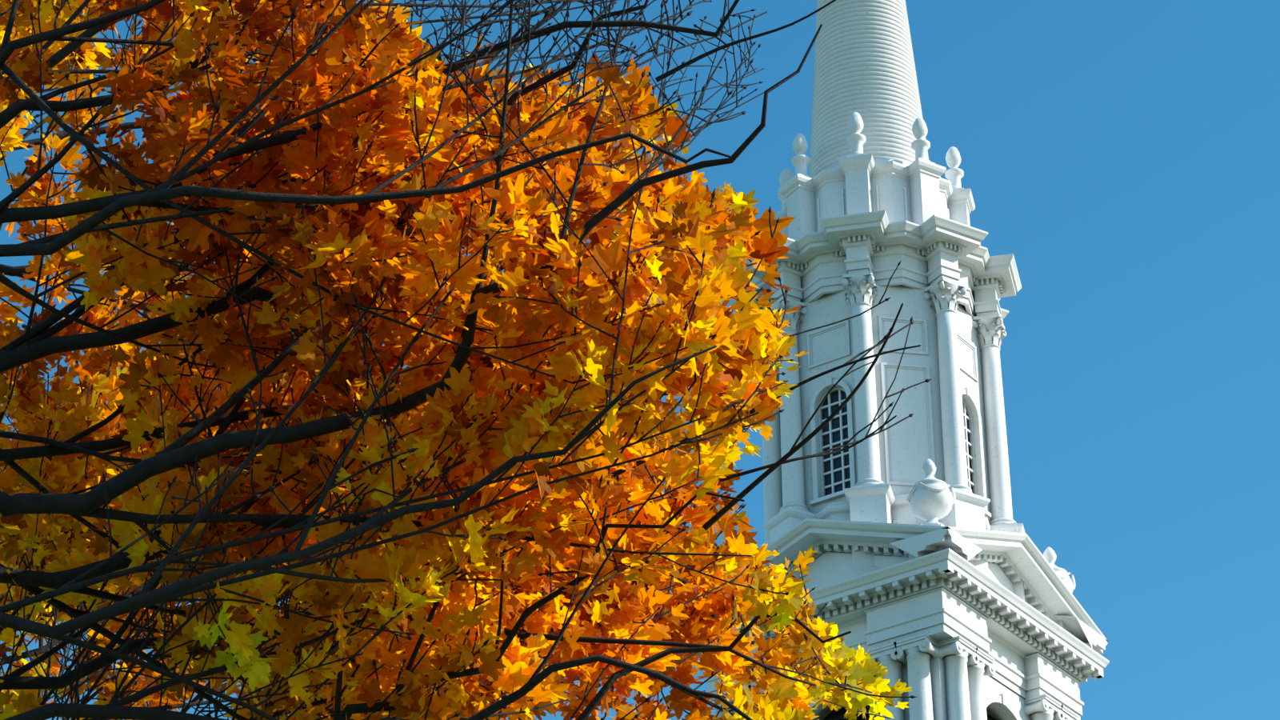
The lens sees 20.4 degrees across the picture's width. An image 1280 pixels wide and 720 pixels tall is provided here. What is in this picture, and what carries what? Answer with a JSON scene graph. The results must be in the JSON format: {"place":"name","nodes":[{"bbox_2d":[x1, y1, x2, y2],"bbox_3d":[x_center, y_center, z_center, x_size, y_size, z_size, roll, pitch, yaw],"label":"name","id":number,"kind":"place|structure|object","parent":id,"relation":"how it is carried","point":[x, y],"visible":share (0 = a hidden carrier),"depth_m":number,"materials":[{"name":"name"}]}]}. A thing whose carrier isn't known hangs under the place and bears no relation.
{"place":"outdoors","nodes":[
{"label":"outdoors","id":0,"kind":"place"},
{"bbox_2d":[0,0,931,719],"bbox_3d":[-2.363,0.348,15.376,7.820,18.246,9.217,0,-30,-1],"label":"maple tree","id":1,"kind":"object","parent":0,"point":[746,350],"depth_m":12.34,"materials":[{"name":"orange plant"}]},
{"bbox_2d":[0,0,1279,719],"label":"sky","id":2,"kind":"structure","parent":0,"point":[1125,154],"materials":[{"name":"blue"}]},
{"label":"grass","id":3,"kind":"object","parent":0,"visible":0},
{"bbox_3d":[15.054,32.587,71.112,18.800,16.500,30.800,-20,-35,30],"label":"church","id":4,"kind":"object","parent":3,"relation":"on","visible":0},
{"bbox_2d":[695,518,1109,719],"bbox_3d":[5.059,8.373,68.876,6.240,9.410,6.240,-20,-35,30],"label":"belfry stage","id":5,"kind":"object","parent":4,"relation":"on","point":[950,631],"visible":0.66,"depth_m":68.08,"materials":[{"name":"white paint"}]},
{"bbox_2d":[718,526,728,546],"bbox_3d":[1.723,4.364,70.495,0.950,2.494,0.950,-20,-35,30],"label":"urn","id":6,"kind":"object","parent":5,"relation":"on","point":[722,537],"visible":0.07,"depth_m":70.88,"materials":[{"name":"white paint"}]},
{"bbox_2d":[733,209,1026,602],"bbox_3d":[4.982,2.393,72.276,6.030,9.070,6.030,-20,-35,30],"label":"octagon stage","id":7,"kind":"object","parent":5,"relation":"on","point":[955,280],"visible":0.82,"depth_m":71.67,"materials":[{"name":"white paint"}]},
{"bbox_2d":[774,152,975,295],"bbox_3d":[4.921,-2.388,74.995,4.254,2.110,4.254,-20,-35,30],"label":"parapet","id":8,"kind":"structure","parent":7,"relation":"on","point":[919,191],"depth_m":73.81,"materials":[{"name":"white paint"}]},
{"bbox_2d":[777,168,793,210],"bbox_3d":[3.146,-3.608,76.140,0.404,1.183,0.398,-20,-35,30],"label":"finial","id":9,"kind":"object","parent":8,"relation":"on","point":[786,175],"visible":0.37,"depth_m":76.15,"materials":[{"name":"white paint"}]},
{"bbox_2d":[791,132,810,176],"bbox_3d":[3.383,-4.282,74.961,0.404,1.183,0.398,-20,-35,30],"label":"finial","id":10,"kind":"object","parent":8,"relation":"on","point":[800,162],"visible":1,"depth_m":74.86,"materials":[{"name":"white paint"}]},
{"bbox_2d":[846,112,865,155],"bbox_3d":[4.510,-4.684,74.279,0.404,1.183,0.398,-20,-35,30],"label":"finial","id":11,"kind":"object","parent":8,"relation":"on","point":[856,140],"visible":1,"depth_m":74.16,"materials":[{"name":"white paint"}]},
{"bbox_2d":[809,0,928,177],"bbox_3d":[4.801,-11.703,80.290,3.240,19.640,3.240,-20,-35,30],"label":"spire","id":12,"kind":"structure","parent":8,"relation":"on","point":[864,65],"depth_m":75.94,"materials":[{"name":"white paint"}]},
{"bbox_2d":[911,117,930,162],"bbox_3d":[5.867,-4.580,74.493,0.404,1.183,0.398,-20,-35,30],"label":"finial","id":13,"kind":"object","parent":8,"relation":"on","point":[920,146],"visible":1,"depth_m":74.39,"materials":[{"name":"white paint"}]},
{"bbox_2d":[944,146,963,188],"bbox_3d":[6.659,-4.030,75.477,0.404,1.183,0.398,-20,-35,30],"label":"finial","id":14,"kind":"object","parent":8,"relation":"on","point":[954,174],"visible":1,"depth_m":75.39,"materials":[{"name":"white paint"}]},
{"bbox_2d":[905,458,955,559],"bbox_3d":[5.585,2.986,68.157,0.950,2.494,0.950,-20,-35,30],"label":"urn","id":15,"kind":"object","parent":5,"relation":"on","point":[930,499],"visible":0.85,"depth_m":68.03,"materials":[{"name":"white paint"}]},
{"bbox_2d":[1043,547,1075,635],"bbox_3d":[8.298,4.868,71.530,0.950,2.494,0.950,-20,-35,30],"label":"urn","id":16,"kind":"object","parent":5,"relation":"on","point":[1050,555],"visible":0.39,"depth_m":71.56,"materials":[{"name":"white paint"}]}
]}

